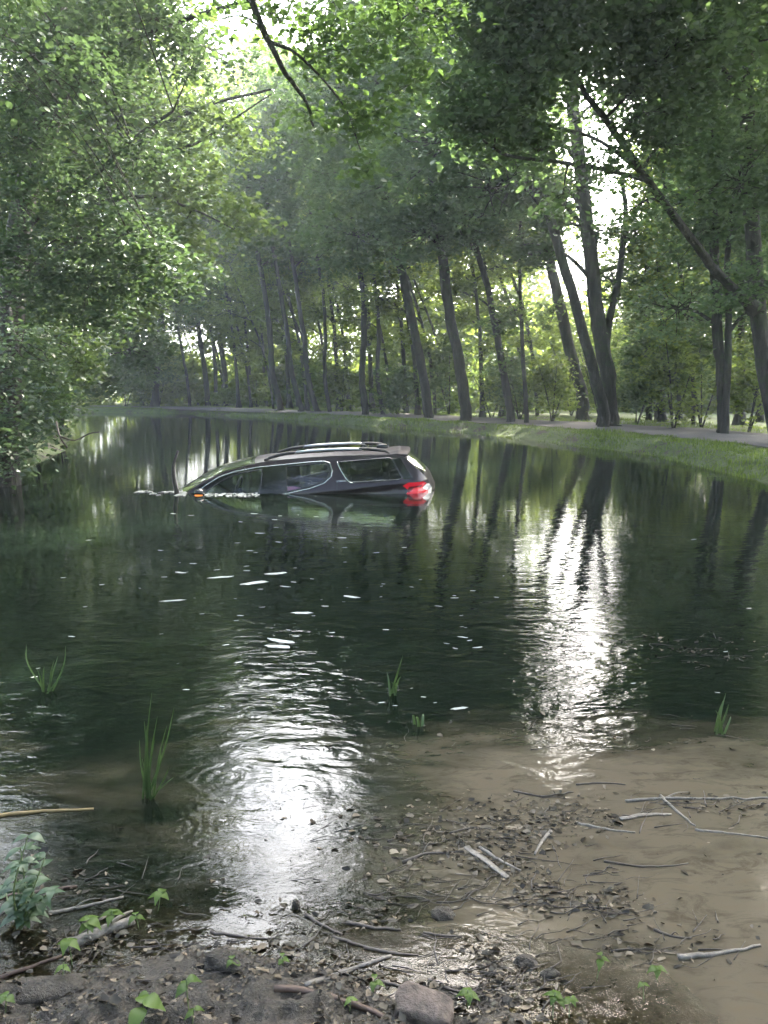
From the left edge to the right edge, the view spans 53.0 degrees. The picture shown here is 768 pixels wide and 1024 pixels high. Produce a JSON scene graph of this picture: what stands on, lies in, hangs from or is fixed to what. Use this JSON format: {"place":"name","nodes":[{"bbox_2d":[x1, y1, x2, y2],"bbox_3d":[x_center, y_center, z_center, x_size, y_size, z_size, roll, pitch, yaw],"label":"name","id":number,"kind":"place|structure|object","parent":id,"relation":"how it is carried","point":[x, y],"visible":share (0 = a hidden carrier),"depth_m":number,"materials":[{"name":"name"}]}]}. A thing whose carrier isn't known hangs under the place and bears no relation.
{"place":"outdoors","nodes":[
{"label":"outdoors","id":0,"kind":"place"},
{"bbox_2d":[0,892,693,1023],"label":"mud","id":1,"kind":"structure","parent":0,"point":[613,1000],"depth_m":1.99,"materials":[{"name":"soil"}]},
{"bbox_2d":[0,954,61,979],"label":"branch","id":2,"kind":"object","parent":1,"relation":"on","point":[15,971],"visible":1,"depth_m":2.01,"materials":[{"name":"brown wood"}]},
{"bbox_2d":[14,973,87,1004],"bbox_3d":[-0.835,1.190,1.938,0.174,0.043,0.082,-2,9,-11],"label":"mud clod","id":3,"kind":"object","parent":1,"relation":"on","point":[38,990],"visible":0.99,"depth_m":1.92,"materials":[{"name":"stone"}]},
{"bbox_2d":[59,910,135,954],"bbox_3d":[-0.790,1.170,2.139,0.202,0.040,0.050,-7,11,-37],"label":"log","id":4,"kind":"object","parent":1,"relation":"on","point":[117,925],"visible":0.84,"depth_m":2.14,"materials":[{"name":"grey wood"}]},
{"bbox_2d":[79,915,101,934],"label":"seedling","id":5,"kind":"object","parent":4,"relation":"on","point":[92,922],"visible":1,"depth_m":2.10,"materials":[{"name":"green"}]},
{"bbox_2d":[128,994,165,1023],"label":"seedling","id":6,"kind":"object","parent":1,"relation":"on","point":[137,1015],"visible":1,"depth_m":1.76,"materials":[{"name":"green"}]},
{"bbox_2d":[202,948,252,973],"bbox_3d":[-0.408,1.186,2.023,0.139,0.056,0.081,0,9,0],"label":"mud clod","id":7,"kind":"object","parent":1,"relation":"on","point":[217,959],"visible":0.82,"depth_m":2.01,"materials":[{"name":"stone"}]},
{"bbox_2d":[0,947,587,1023],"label":"leaf litter","id":8,"kind":"object","parent":1,"relation":"on","point":[114,999],"visible":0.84,"depth_m":1.87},
{"bbox_2d":[273,984,403,1023],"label":"branch","id":9,"kind":"object","parent":1,"relation":"on","point":[361,1007],"visible":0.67,"depth_m":1.89,"materials":[{"name":"brown wood"}]},
{"bbox_2d":[303,954,391,986],"bbox_3d":[-0.094,1.185,1.998,0.260,0.040,0.027,-6,11,-32],"label":"stick","id":10,"kind":"object","parent":1,"relation":"on","point":[322,978],"visible":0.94,"depth_m":2.01,"materials":[{"name":"grey wood"}]},
{"bbox_2d":[394,980,453,1023],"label":"rock","id":11,"kind":"object","parent":1,"relation":"on","point":[416,1003],"visible":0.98,"depth_m":1.83,"materials":[{"name":"stone"}]},
{"bbox_2d":[430,906,455,920],"bbox_3d":[0.173,1.165,2.223,0.081,0.041,0.058,0,9,0],"label":"rock","id":12,"kind":"object","parent":1,"relation":"on","point":[442,913],"visible":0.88,"depth_m":2.21,"materials":[{"name":"stone"}]},
{"bbox_2d":[513,954,538,970],"bbox_3d":[0.375,1.192,2.036,0.071,0.035,0.049,0,9,0],"label":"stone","id":13,"kind":"object","parent":1,"relation":"on","point":[523,960],"visible":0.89,"depth_m":2.03,"materials":[{"name":"stone"}]},
{"bbox_2d":[1,0,748,373],"label":"sky","id":14,"kind":"structure","parent":0,"point":[578,275],"materials":[{"name":"white"}]},
{"bbox_2d":[0,413,767,1023],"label":"water","id":15,"kind":"structure","parent":0,"point":[528,553],"depth_m":3.95,"materials":[{"name":"liquid"}]},
{"bbox_2d":[0,832,64,929],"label":"leafy plant","id":16,"kind":"object","parent":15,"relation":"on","point":[16,907],"visible":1,"depth_m":2.12,"materials":[{"name":"green plant"}]},
{"bbox_2d":[25,646,65,693],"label":"reed tuft","id":17,"kind":"object","parent":15,"relation":"on","point":[41,684],"visible":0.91,"depth_m":3.86,"materials":[{"name":"plant"}]},
{"bbox_2d":[0,808,93,816],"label":"branch","id":18,"kind":"object","parent":15,"relation":"on","point":[30,812],"visible":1,"depth_m":2.76,"materials":[{"name":"brown wood"}]},
{"bbox_2d":[48,896,123,914],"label":"branch","id":19,"kind":"object","parent":15,"relation":"on","point":[77,906],"visible":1,"depth_m":2.25,"materials":[{"name":"grey wood"}]},
{"bbox_2d":[139,694,173,799],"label":"reed tuft","id":20,"kind":"object","parent":15,"relation":"on","point":[147,787],"visible":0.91,"depth_m":2.84,"materials":[{"name":"plant"}]},
{"bbox_2d":[134,490,259,496],"bbox_3d":[-2.692,-0.271,11.157,1.964,0.033,0.622,1,9,8],"label":"foam","id":21,"kind":"object","parent":15,"relation":"on","point":[181,493],"visible":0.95,"depth_m":11.06,"materials":[{"name":"grey"}]},
{"bbox_2d":[182,442,434,495],"bbox_3d":[-1.830,-0.237,12.064,5.240,1.652,2.316,0,9,0],"label":"sunken car","id":22,"kind":"object","parent":15,"relation":"in","point":[382,468],"visible":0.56,"depth_m":11.24,"materials":[{"name":"paint"}]},
{"bbox_2d":[0,632,767,1019],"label":"floating debris","id":23,"kind":"object","parent":15,"relation":"on","point":[274,942],"visible":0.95,"depth_m":2.26,"materials":[{"name":"brown plant"}]},
{"bbox_2d":[0,633,767,1014],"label":"twig litter","id":24,"kind":"object","parent":15,"relation":"on","point":[494,973],"visible":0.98,"depth_m":2.19,"materials":[{"name":"brown wood"}]},
{"bbox_2d":[463,845,508,878],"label":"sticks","id":25,"kind":"object","parent":15,"relation":"on","point":[487,861],"visible":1,"depth_m":2.47,"materials":[{"name":"grey wood"}]},
{"bbox_2d":[625,792,767,802],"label":"branch","id":26,"kind":"object","parent":15,"relation":"on","point":[672,798],"visible":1,"depth_m":2.85,"materials":[{"name":"grey wood"}]},
{"bbox_2d":[677,944,760,960],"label":"branch","id":27,"kind":"object","parent":15,"relation":"on","point":[688,956],"visible":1,"depth_m":2.06,"materials":[{"name":"grey wood"}]},
{"bbox_2d":[714,694,730,734],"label":"reed tuft","id":28,"kind":"object","parent":15,"relation":"on","point":[718,728],"visible":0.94,"depth_m":3.39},
{"bbox_2d":[20,391,767,483],"bbox_3d":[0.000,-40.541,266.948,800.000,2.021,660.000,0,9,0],"label":"ground","id":29,"kind":"structure","parent":0,"point":[533,434],"depth_m":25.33,"materials":[{"name":"plant"}]},
{"bbox_2d":[0,373,68,494],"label":"shrub","id":30,"kind":"object","parent":29,"relation":"on","point":[23,465],"visible":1,"depth_m":10.32,"materials":[{"name":"green plant"}]},
{"bbox_2d":[0,365,78,461],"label":"shrub","id":31,"kind":"object","parent":29,"relation":"on","point":[34,406],"visible":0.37,"depth_m":12.45,"materials":[{"name":"green plant"}]},
{"bbox_2d":[20,310,83,453],"bbox_3d":[-7.641,-2.718,15.457,2.714,3.315,3.506,0,9,0],"label":"shrub","id":32,"kind":"object","parent":29,"relation":"on","point":[63,414],"visible":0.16,"depth_m":15.73,"materials":[{"name":"green plant"}]},
{"bbox_2d":[24,308,88,435],"bbox_3d":[-9.683,-3.781,20.142,3.590,3.767,3.251,0,9,0],"label":"shrub","id":33,"kind":"object","parent":29,"relation":"on","point":[70,407],"visible":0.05,"depth_m":20.73,"materials":[{"name":"green plant"}]},
{"bbox_2d":[30,309,109,432],"bbox_3d":[-9.957,-4.244,23.283,3.458,4.088,3.776,0,9,0],"label":"shrub","id":34,"kind":"object","parent":29,"relation":"on","point":[80,381],"visible":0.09,"depth_m":22.95,"materials":[{"name":"green plant"}]},
{"bbox_2d":[103,343,161,406],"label":"shrub","id":35,"kind":"object","parent":29,"relation":"on","point":[132,389],"visible":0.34,"depth_m":52.18,"materials":[{"name":"green plant"}]},
{"bbox_2d":[59,99,243,406],"bbox_3d":[-9.592,-9.874,29.632,7.936,13.211,6.950,0,9,0],"label":"tree","id":36,"kind":"object","parent":29,"relation":"on","point":[149,360],"visible":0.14,"depth_m":29.71,"materials":[{"name":"green plant"}]},
{"bbox_2d":[0,0,319,382],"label":"overhanging tree","id":37,"kind":"object","parent":29,"relation":"on","point":[222,119],"visible":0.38,"depth_m":15.09,"materials":[{"name":"green plant"}]},
{"bbox_2d":[134,347,185,403],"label":"shrub","id":38,"kind":"object","parent":29,"relation":"on","point":[168,385],"visible":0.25,"depth_m":53.88,"materials":[{"name":"green plant"}]},
{"bbox_2d":[0,0,335,486],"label":"overhanging tree","id":39,"kind":"object","parent":29,"relation":"on","point":[45,102],"visible":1,"depth_m":9.47,"materials":[{"name":"green plant"}]},
{"bbox_2d":[119,129,219,405],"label":"tree","id":40,"kind":"object","parent":29,"relation":"on","point":[186,374],"visible":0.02,"depth_m":52.97,"materials":[{"name":"green plant"}]},
{"bbox_2d":[166,114,237,405],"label":"tree","id":41,"kind":"object","parent":29,"relation":"on","point":[204,369],"visible":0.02,"depth_m":53.82,"materials":[{"name":"green plant"}]},
{"bbox_2d":[179,302,233,405],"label":"slender tree","id":42,"kind":"object","parent":29,"relation":"on","point":[209,349],"visible":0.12,"depth_m":55.53,"materials":[{"name":"green plant"}]},
{"bbox_2d":[108,89,304,406],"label":"tree","id":43,"kind":"object","parent":29,"relation":"on","point":[155,377],"visible":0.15,"depth_m":49.27,"materials":[{"name":"green plant"}]},
{"bbox_2d":[180,214,260,407],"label":"slender tree","id":44,"kind":"object","parent":29,"relation":"on","point":[237,351],"visible":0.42,"depth_m":48.45,"materials":[{"name":"green plant"}]},
{"bbox_2d":[206,386,234,406],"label":"shrub","id":45,"kind":"object","parent":29,"relation":"on","point":[220,397],"visible":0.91,"depth_m":51.23,"materials":[{"name":"green plant"}]},
{"bbox_2d":[180,122,262,405],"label":"tree","id":46,"kind":"object","parent":29,"relation":"on","point":[223,364],"visible":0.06,"depth_m":53.82,"materials":[{"name":"green plant"}]},
{"bbox_2d":[192,242,255,407],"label":"slender tree","id":47,"kind":"object","parent":29,"relation":"on","point":[241,359],"visible":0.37,"depth_m":48.94,"materials":[{"name":"green plant"}]},
{"bbox_2d":[188,124,261,405],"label":"tree","id":48,"kind":"object","parent":29,"relation":"on","point":[215,369],"visible":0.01,"depth_m":52.86,"materials":[{"name":"green plant"}]},
{"bbox_2d":[222,370,272,406],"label":"shrub","id":49,"kind":"object","parent":29,"relation":"on","point":[258,388],"visible":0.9,"depth_m":50.94,"materials":[{"name":"green plant"}]},
{"bbox_2d":[202,243,294,408],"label":"slender tree","id":50,"kind":"object","parent":29,"relation":"on","point":[257,360],"visible":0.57,"depth_m":45.57,"materials":[{"name":"green plant"}]},
{"bbox_2d":[205,100,297,410],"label":"tree","id":51,"kind":"object","parent":29,"relation":"on","point":[277,393],"visible":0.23,"depth_m":41.48,"materials":[{"name":"green plant"}]},
{"bbox_2d":[223,255,299,406],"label":"slender tree","id":52,"kind":"object","parent":29,"relation":"on","point":[280,353],"visible":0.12,"depth_m":49.28,"materials":[{"name":"green plant"}]},
{"bbox_2d":[228,275,295,406],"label":"slender tree","id":53,"kind":"object","parent":29,"relation":"on","point":[253,344],"visible":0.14,"depth_m":53.06,"materials":[{"name":"green plant"}]},
{"bbox_2d":[213,99,327,411],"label":"tree","id":54,"kind":"object","parent":29,"relation":"on","point":[288,340],"visible":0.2,"depth_m":39.66,"materials":[{"name":"green plant"}]},
{"bbox_2d":[230,185,313,408],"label":"slender tree","id":55,"kind":"object","parent":29,"relation":"on","point":[289,404],"visible":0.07,"depth_m":47.15,"materials":[{"name":"green plant"}]},
{"bbox_2d":[227,193,325,410],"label":"slender tree","id":56,"kind":"object","parent":29,"relation":"on","point":[298,346],"visible":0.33,"depth_m":43.29,"materials":[{"name":"green plant"}]},
{"bbox_2d":[227,41,339,410],"bbox_3d":[-4.790,-13.981,39.396,6.651,18.247,6.367,0,9,0],"label":"tree","id":57,"kind":"object","parent":29,"relation":"on","point":[283,252],"visible":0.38,"depth_m":38.21,"materials":[{"name":"green plant"}]},
{"bbox_2d":[237,245,339,373],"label":"slender tree","id":58,"kind":"object","parent":29,"relation":"on","point":[278,336],"visible":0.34,"depth_m":44.84,"materials":[{"name":"green plant"}]},
{"bbox_2d":[253,49,352,411],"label":"tree","id":59,"kind":"object","parent":29,"relation":"on","point":[288,206],"visible":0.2,"depth_m":36.97,"materials":[{"name":"green plant"}]},
{"bbox_2d":[282,358,332,409],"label":"shrub","id":60,"kind":"object","parent":29,"relation":"on","point":[298,376],"visible":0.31,"depth_m":45.20,"materials":[{"name":"green plant"}]},
{"bbox_2d":[268,251,356,406],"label":"slender tree","id":61,"kind":"object","parent":29,"relation":"on","point":[310,329],"visible":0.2,"depth_m":48.14,"materials":[{"name":"green plant"}]},
{"bbox_2d":[265,183,360,410],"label":"slender tree","id":62,"kind":"object","parent":29,"relation":"on","point":[318,310],"visible":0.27,"depth_m":41.62,"materials":[{"name":"green plant"}]},
{"bbox_2d":[273,205,360,410],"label":"slender tree","id":63,"kind":"object","parent":29,"relation":"on","point":[303,290],"visible":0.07,"depth_m":43.15,"materials":[{"name":"green plant"}]},
{"bbox_2d":[301,343,369,410],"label":"shrub","id":64,"kind":"object","parent":29,"relation":"on","point":[346,377],"visible":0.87,"depth_m":40.84,"materials":[{"name":"green plant"}]},
{"bbox_2d":[183,0,499,197],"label":"overhanging tree","id":65,"kind":"object","parent":29,"relation":"on","point":[394,18],"visible":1,"depth_m":7.56,"materials":[{"name":"green plant"}]},
{"bbox_2d":[256,0,433,417],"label":"tree","id":66,"kind":"object","parent":29,"relation":"on","point":[352,237],"visible":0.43,"depth_m":28.23,"materials":[{"name":"green plant"}]},
{"bbox_2d":[290,75,403,414],"bbox_3d":[-1.255,-12.149,34.347,6.018,16.044,5.359,-5,10,-29],"label":"tree","id":67,"kind":"object","parent":29,"relation":"on","point":[304,181],"visible":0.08,"depth_m":34.81,"materials":[{"name":"green plant"}]},
{"bbox_2d":[304,190,396,410],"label":"slender tree","id":68,"kind":"object","parent":29,"relation":"on","point":[371,330],"visible":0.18,"depth_m":41.05,"materials":[{"name":"green plant"}]},
{"bbox_2d":[306,99,419,414],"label":"tree","id":69,"kind":"object","parent":29,"relation":"on","point":[377,366],"visible":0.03,"depth_m":35.11,"materials":[{"name":"green plant"}]},
{"bbox_2d":[300,202,427,412],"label":"slender tree","id":70,"kind":"object","parent":29,"relation":"on","point":[384,349],"visible":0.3,"depth_m":37.58,"materials":[{"name":"green plant"}]},
{"bbox_2d":[331,133,433,414],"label":"slender tree","id":71,"kind":"object","parent":29,"relation":"on","point":[406,334],"visible":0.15,"depth_m":34.35,"materials":[{"name":"green plant"}]},
{"bbox_2d":[0,0,767,412],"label":"distant woodland","id":72,"kind":"object","parent":29,"relation":"on","point":[394,360],"visible":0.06,"depth_m":54.73,"materials":[{"name":"plant"}]},
{"bbox_2d":[333,262,437,412],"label":"slender tree","id":73,"kind":"object","parent":29,"relation":"on","point":[403,350],"visible":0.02,"depth_m":37.92,"materials":[{"name":"green plant"}]},
{"bbox_2d":[339,156,464,414],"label":"slender tree","id":74,"kind":"object","parent":29,"relation":"on","point":[391,277],"visible":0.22,"depth_m":35.12,"materials":[{"name":"green plant"}]},
{"bbox_2d":[366,364,441,414],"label":"shrub","id":75,"kind":"object","parent":29,"relation":"on","point":[399,385],"visible":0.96,"depth_m":35.12,"materials":[{"name":"green plant"}]},
{"bbox_2d":[290,0,534,421],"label":"tree","id":76,"kind":"object","parent":29,"relation":"on","point":[430,224],"visible":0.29,"depth_m":26.26,"materials":[{"name":"green plant"}]},
{"bbox_2d":[379,245,464,405],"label":"slender tree","id":77,"kind":"object","parent":29,"relation":"on","point":[419,294],"visible":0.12,"depth_m":39.95,"materials":[{"name":"green plant"}]},
{"bbox_2d":[411,334,478,414],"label":"shrub","id":78,"kind":"object","parent":29,"relation":"on","point":[443,373],"visible":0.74,"depth_m":36.05,"materials":[{"name":"green plant"}]},
{"bbox_2d":[332,0,609,426],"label":"tree","id":79,"kind":"object","parent":29,"relation":"on","point":[469,196],"visible":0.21,"depth_m":21.51,"materials":[{"name":"green plant"}]},
{"bbox_2d":[412,185,538,416],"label":"slender tree","id":80,"kind":"object","parent":29,"relation":"on","point":[462,316],"visible":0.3,"depth_m":32.96,"materials":[{"name":"green plant"}]},
{"bbox_2d":[416,158,538,416],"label":"slender tree","id":81,"kind":"object","parent":29,"relation":"on","point":[479,284],"visible":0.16,"depth_m":33.12,"materials":[{"name":"green plant"}]},
{"bbox_2d":[421,142,567,421],"bbox_3d":[3.765,-8.861,28.062,5.333,11.563,4.855,4,10,21],"label":"tree","id":82,"kind":"object","parent":29,"relation":"on","point":[501,361],"visible":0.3,"depth_m":28.19,"materials":[{"name":"green plant"}]},
{"bbox_2d":[430,164,571,413],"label":"slender tree","id":83,"kind":"object","parent":29,"relation":"on","point":[474,306],"visible":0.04,"depth_m":37.52,"materials":[{"name":"green plant"}]},
{"bbox_2d":[472,369,530,417],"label":"shrub","id":84,"kind":"object","parent":29,"relation":"on","point":[481,388],"visible":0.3,"depth_m":32.59,"materials":[{"name":"green plant"}]},
{"bbox_2d":[429,152,582,415],"bbox_3d":[5.684,-10.355,34.459,6.098,12.041,4.874,-3,10,-18],"label":"slender tree","id":85,"kind":"object","parent":29,"relation":"on","point":[530,339],"visible":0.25,"depth_m":34.52,"materials":[{"name":"green plant"}]},
{"bbox_2d":[472,356,546,419],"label":"shrub","id":86,"kind":"object","parent":29,"relation":"on","point":[513,386],"visible":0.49,"depth_m":30.61,"materials":[{"name":"green plant"}]},
{"bbox_2d":[479,215,576,422],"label":"tree","id":87,"kind":"object","parent":29,"relation":"on","point":[521,313],"visible":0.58,"depth_m":27.21,"materials":[{"name":"green plant"}]},
{"bbox_2d":[490,90,599,420],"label":"tree","id":88,"kind":"object","parent":29,"relation":"on","point":[559,305],"visible":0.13,"depth_m":30.14,"materials":[{"name":"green plant"}]},
{"bbox_2d":[518,345,587,420],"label":"shrub","id":89,"kind":"object","parent":29,"relation":"on","point":[545,372],"visible":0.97,"depth_m":28.34,"materials":[{"name":"green plant"}]},
{"bbox_2d":[360,0,767,430],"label":"overhanging tree","id":90,"kind":"object","parent":29,"relation":"on","point":[535,44],"visible":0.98,"depth_m":12.84,"materials":[{"name":"green plant"}]},
{"bbox_2d":[464,74,669,425],"bbox_3d":[5.855,-11.835,25.253,7.495,18.571,7.846,0,9,0],"label":"tree","id":91,"kind":"object","parent":29,"relation":"on","point":[593,272],"visible":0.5,"depth_m":24.80,"materials":[{"name":"green plant"}]},
{"bbox_2d":[531,311,611,415],"bbox_3d":[8.871,-6.814,35.613,4.340,4.872,4.040,0,9,0],"label":"shrub","id":92,"kind":"object","parent":29,"relation":"on","point":[557,349],"visible":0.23,"depth_m":35.49,"materials":[{"name":"green plant"}]},
{"bbox_2d":[567,317,641,416],"bbox_3d":[9.479,-6.068,33.695,3.359,4.886,3.540,-9,13,-43],"label":"shrub","id":93,"kind":"object","parent":29,"relation":"on","point":[615,359],"visible":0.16,"depth_m":33.50,"materials":[{"name":"green plant"}]},
{"bbox_2d":[584,354,679,424],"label":"shrub","id":94,"kind":"object","parent":29,"relation":"on","point":[636,394],"visible":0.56,"depth_m":26.44,"materials":[{"name":"green plant"}]},
{"bbox_2d":[574,135,698,421],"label":"slender tree","id":95,"kind":"object","parent":29,"relation":"on","point":[662,417],"visible":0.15,"depth_m":28.12,"materials":[{"name":"green plant"}]},
{"bbox_2d":[607,147,688,419],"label":"slender tree","id":96,"kind":"object","parent":29,"relation":"on","point":[672,265],"visible":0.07,"depth_m":28.94,"materials":[{"name":"green plant"}]},
{"bbox_2d":[610,294,699,421],"bbox_3d":[9.899,-5.738,28.807,3.647,4.878,3.669,0,9,0],"label":"shrub","id":97,"kind":"object","parent":29,"relation":"on","point":[634,350],"visible":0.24,"depth_m":28.61,"materials":[{"name":"green plant"}]},
{"bbox_2d":[602,66,708,419],"bbox_3d":[10.167,-10.690,28.555,5.241,14.974,4.916,0,9,0],"label":"tree","id":98,"kind":"object","parent":29,"relation":"on","point":[647,416],"visible":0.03,"depth_m":28.90,"materials":[{"name":"green plant"}]},
{"bbox_2d":[621,311,716,427],"bbox_3d":[8.809,-4.300,23.733,2.756,3.660,2.962,0,9,0],"label":"shrub","id":99,"kind":"object","parent":29,"relation":"on","point":[673,361],"visible":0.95,"depth_m":23.43,"materials":[{"name":"green plant"}]},
{"bbox_2d":[613,98,736,424],"bbox_3d":[9.740,-8.361,25.235,4.474,11.053,5.598,1,9,8],"label":"slender tree","id":100,"kind":"object","parent":29,"relation":"on","point":[652,282],"visible":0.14,"depth_m":24.76,"materials":[{"name":"green plant"}]},
{"bbox_2d":[595,9,767,433],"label":"tree","id":101,"kind":"object","parent":29,"relation":"on","point":[711,241],"visible":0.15,"depth_m":20.35,"materials":[{"name":"green plant"}]},
{"bbox_2d":[638,288,752,426],"bbox_3d":[9.911,-4.844,24.215,3.214,4.593,3.448,-6,11,-35],"label":"shrub","id":102,"kind":"object","parent":29,"relation":"on","point":[705,347],"visible":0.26,"depth_m":24.19,"materials":[{"name":"green plant"}]},
{"bbox_2d":[629,69,767,424],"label":"slender tree","id":103,"kind":"object","parent":29,"relation":"on","point":[737,418],"visible":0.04,"depth_m":26.63,"materials":[{"name":"green plant"}]},
{"bbox_2d":[643,0,767,135],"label":"overhanging tree","id":104,"kind":"object","parent":29,"relation":"on","point":[751,42],"visible":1,"depth_m":10.71,"materials":[{"name":"green plant"}]},
{"bbox_2d":[701,331,765,431],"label":"shrub","id":105,"kind":"object","parent":29,"relation":"on","point":[747,389],"visible":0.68,"depth_m":21.54,"materials":[{"name":"green plant"}]},
{"bbox_2d":[71,405,767,446],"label":"path","id":106,"kind":"structure","parent":0,"point":[757,439],"depth_m":25.66,"materials":[{"name":"asphalt"}]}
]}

